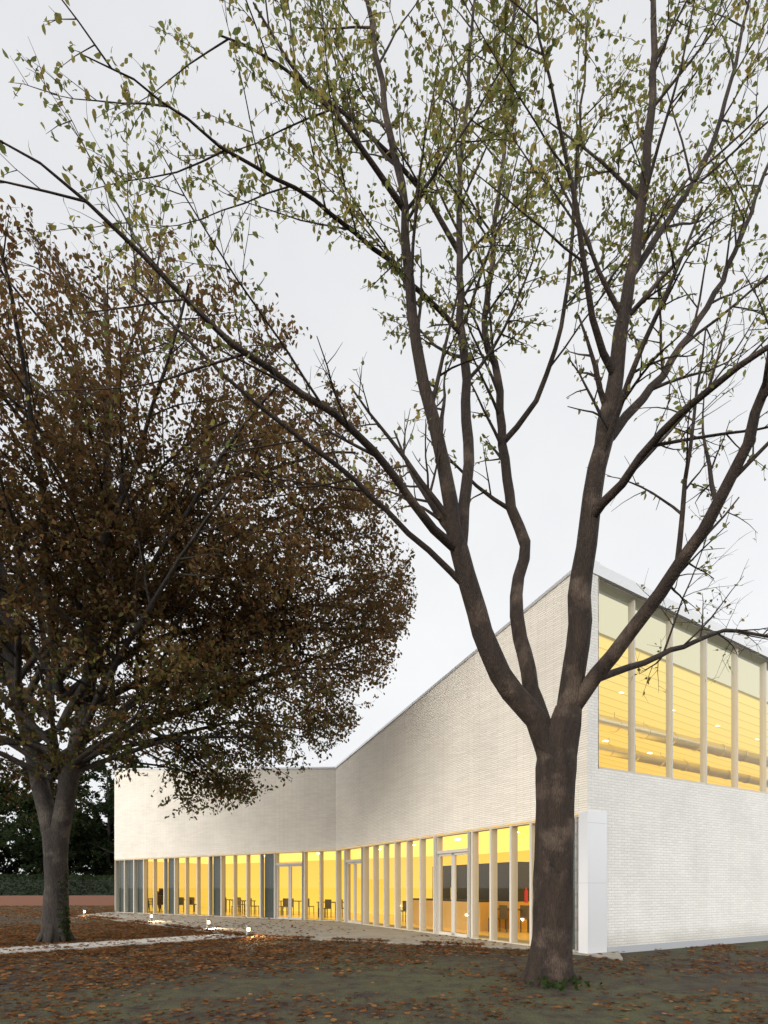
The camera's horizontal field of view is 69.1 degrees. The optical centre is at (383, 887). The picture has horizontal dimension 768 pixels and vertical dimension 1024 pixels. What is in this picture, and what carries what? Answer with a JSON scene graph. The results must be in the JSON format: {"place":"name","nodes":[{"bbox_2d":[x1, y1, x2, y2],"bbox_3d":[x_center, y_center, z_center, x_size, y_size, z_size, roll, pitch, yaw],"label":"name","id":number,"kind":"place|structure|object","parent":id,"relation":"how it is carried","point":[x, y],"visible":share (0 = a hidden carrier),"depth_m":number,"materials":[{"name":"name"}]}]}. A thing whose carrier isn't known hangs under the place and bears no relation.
{"place":"outdoors","nodes":[
{"label":"outdoors","id":0,"kind":"place"},
{"bbox_2d":[0,780,41,875],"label":"evergreen tree leaves","id":1,"kind":"object","parent":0,"point":[13,869],"depth_m":63.77,"materials":[{"name":"green plant"}]},
{"bbox_2d":[0,768,92,874],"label":"evergreen tree leaves","id":2,"kind":"object","parent":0,"point":[15,858],"depth_m":66.88,"materials":[{"name":"green plant"}]},
{"bbox_2d":[0,761,113,875],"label":"evergreen tree leaves","id":3,"kind":"object","parent":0,"point":[36,859],"depth_m":55.35,"materials":[{"name":"green plant"}]},
{"bbox_2d":[0,934,245,953],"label":"path","id":4,"kind":"structure","parent":0,"point":[143,941],"depth_m":14.51,"materials":[{"name":"concrete"}]},
{"bbox_2d":[92,756,162,868],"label":"evergreen tree leaves","id":5,"kind":"object","parent":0,"point":[111,806],"depth_m":58.70,"materials":[{"name":"green plant"}]},
{"bbox_2d":[120,821,531,863],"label":"interior ceiling","id":6,"kind":"structure","parent":0,"point":[450,843],"depth_m":23.35,"materials":[{"name":"white paint"}]},
{"bbox_2d":[264,692,758,855],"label":"ceiling downlights","id":7,"kind":"object","parent":6,"relation":"attached to","point":[602,741],"visible":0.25,"depth_m":18.82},
{"bbox_2d":[0,906,767,1023],"bbox_3d":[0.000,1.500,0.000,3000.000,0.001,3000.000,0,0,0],"label":"ground","id":8,"kind":"structure","parent":0,"point":[403,984],"depth_m":8.21,"materials":[{"name":"brown soil"}]},
{"bbox_2d":[0,758,31,861],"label":"evergreen tree leaves","id":9,"kind":"object","parent":8,"relation":"on","point":[7,825],"depth_m":59.13,"materials":[{"name":"green plant"}]},
{"bbox_2d":[0,874,113,895],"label":"hedge","id":10,"kind":"object","parent":8,"relation":"on","point":[13,892],"depth_m":52.44,"materials":[{"name":"green plant"}]},
{"bbox_2d":[0,895,113,905],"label":"wall","id":11,"kind":"structure","parent":8,"relation":"on","point":[95,900],"depth_m":46.33,"materials":[{"name":"brown"}]},
{"bbox_2d":[0,744,113,869],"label":"evergreen tree leaves","id":12,"kind":"object","parent":8,"relation":"on","point":[29,798],"depth_m":60.54,"materials":[{"name":"green plant"}]},
{"bbox_2d":[68,758,113,875],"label":"evergreen tree leaves","id":13,"kind":"object","parent":8,"relation":"on","point":[94,819],"depth_m":58.96,"materials":[{"name":"green plant"}]},
{"bbox_2d":[84,751,117,873],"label":"evergreen tree leaves","id":14,"kind":"object","parent":8,"relation":"on","point":[105,776],"depth_m":66.28,"materials":[{"name":"green plant"}]},
{"bbox_2d":[69,764,135,874],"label":"evergreen tree leaves","id":15,"kind":"object","parent":8,"relation":"on","point":[95,851],"depth_m":56.70,"materials":[{"name":"green plant"}]},
{"bbox_2d":[114,860,207,911],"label":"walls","id":16,"kind":"structure","parent":8,"relation":"on","point":[183,881],"depth_m":35.90,"materials":[{"name":"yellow paint"}]},
{"bbox_2d":[599,580,767,703],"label":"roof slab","id":17,"kind":"structure","parent":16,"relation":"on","point":[613,593],"depth_m":14.40,"materials":[{"name":"grey"}]},
{"bbox_2d":[593,562,767,658],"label":"roof fascia","id":18,"kind":"structure","parent":17,"relation":"attached to","point":[614,578],"depth_m":13.72,"materials":[{"name":"white metal"}]},
{"bbox_2d":[0,195,417,942],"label":"beech tree","id":19,"kind":"object","parent":8,"relation":"on","point":[30,497],"depth_m":13.96,"materials":[{"name":"brown plant"}]},
{"bbox_2d":[57,871,602,990],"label":"weeds and ivy leaves","id":20,"kind":"object","parent":8,"relation":"on","point":[544,981],"visible":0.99,"depth_m":8.46,"materials":[{"name":"green plant"}]},
{"bbox_2d":[148,909,528,940],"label":"interior floor","id":21,"kind":"structure","parent":8,"relation":"on","point":[523,934],"depth_m":27.45,"materials":[{"name":"orange wood"}]},
{"bbox_2d":[148,850,528,914],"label":"interior wall","id":22,"kind":"structure","parent":21,"relation":"on","point":[329,879],"depth_m":33.59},
{"bbox_2d":[524,888,527,902],"bbox_3d":[4.740,0.255,18.583,0.114,0.490,0.120,0,0,0],"label":"fire extinguisher","id":23,"kind":"object","parent":22,"relation":"hanging from","point":[525,895],"visible":1,"depth_m":18.54,"materials":[{"name":"red metal"}]},
{"bbox_2d":[148,888,528,932],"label":"chairs","id":24,"kind":"object","parent":21,"relation":"on","point":[523,910],"visible":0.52,"depth_m":29.91,"materials":[{"name":"brown wood"}]},
{"bbox_2d":[413,900,528,931],"bbox_3d":[2.956,0.980,21.482,2.300,0.980,5.200,0,0,-29],"label":"bar front","id":25,"kind":"object","parent":21,"relation":"on","point":[461,915],"visible":0.29,"depth_m":19.78,"materials":[{"name":"brown wood"}]},
{"bbox_2d":[78,912,622,959],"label":"terrace","id":26,"kind":"structure","parent":8,"relation":"on","point":[396,936],"depth_m":19.31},
{"bbox_2d":[83,909,249,935],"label":"bollards","id":27,"kind":"object","parent":26,"relation":"on","point":[247,932],"visible":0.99,"depth_m":20.06,"materials":[{"name":"silver metal"}]},
{"bbox_2d":[115,814,577,951],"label":"window frames","id":28,"kind":"structure","parent":26,"relation":"on","point":[471,850],"depth_m":20.43,"materials":[{"name":"grey metal"}]},
{"bbox_2d":[120,819,574,948],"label":"drawn curtains","id":29,"kind":"object","parent":28,"relation":"attached to","point":[269,885],"visible":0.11,"depth_m":28.66,"materials":[{"name":"grey fabric"}]},
{"bbox_2d":[114,576,598,859],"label":"front wall","id":30,"kind":"structure","parent":28,"relation":"on","point":[453,751],"depth_m":18.89,"materials":[{"name":"beige brick"}]},
{"bbox_2d":[117,561,599,769],"bbox_3d":[-4.261,-6.203,23.919,4.054,2.125,29.078,0,0,-45],"label":"roof coping","id":31,"kind":"object","parent":30,"relation":"on","point":[551,588],"visible":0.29,"depth_m":18.12,"materials":[{"name":"grey metal"}]},
{"bbox_2d":[578,811,606,953],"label":"corner pillar","id":32,"kind":"structure","parent":26,"relation":"on","point":[592,887],"depth_m":12.35,"materials":[{"name":"silver metal"}]},
{"bbox_2d":[0,0,767,987],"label":"tree","id":33,"kind":"object","parent":8,"relation":"on","point":[556,744],"depth_m":8.23,"materials":[{"name":"brown plant"}]},
{"bbox_2d":[0,905,767,1023],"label":"fallen leaves","id":34,"kind":"object","parent":8,"relation":"on","point":[127,933],"visible":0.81,"depth_m":11.39,"materials":[{"name":"brown plant"}]},
{"bbox_2d":[575,574,767,951],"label":"end wall","id":35,"kind":"structure","parent":8,"relation":"on","point":[687,861],"depth_m":13.76,"materials":[{"name":"white brick"}]},
{"bbox_2d":[599,579,767,793],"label":"hall window frame","id":36,"kind":"object","parent":35,"relation":"attached to","point":[703,717],"visible":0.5,"depth_m":14.53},
{"bbox_2d":[599,593,767,701],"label":"hall spandrel","id":37,"kind":"object","parent":35,"relation":"attached to","point":[613,618],"depth_m":14.36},
{"bbox_2d":[607,935,767,952],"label":"plinth strip","id":38,"kind":"object","parent":35,"relation":"attached to","point":[654,946],"visible":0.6,"depth_m":13.93,"materials":[{"name":"grey concrete"}]},
{"bbox_2d":[0,0,767,875],"label":"sky","id":39,"kind":"structure","parent":0,"point":[550,453],"materials":[{"name":"white"}]},
{"bbox_2d":[413,862,528,901],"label":"bar block","id":40,"kind":"structure","parent":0,"point":[502,879],"depth_m":20.78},
{"bbox_2d":[450,888,457,898],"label":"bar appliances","id":41,"kind":"object","parent":40,"relation":"in","point":[456,893],"visible":0.06,"depth_m":20.06,"materials":[{"name":"silver metal"}]},
{"bbox_2d":[599,635,767,791],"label":"hall ceiling","id":42,"kind":"structure","parent":0,"point":[651,712],"depth_m":17.01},
{"bbox_2d":[599,712,767,786],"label":"hall ducts","id":43,"kind":"object","parent":42,"relation":"hanging from","point":[616,725],"visible":0.56,"depth_m":18.79,"materials":[{"name":"silver metal"}]}
]}

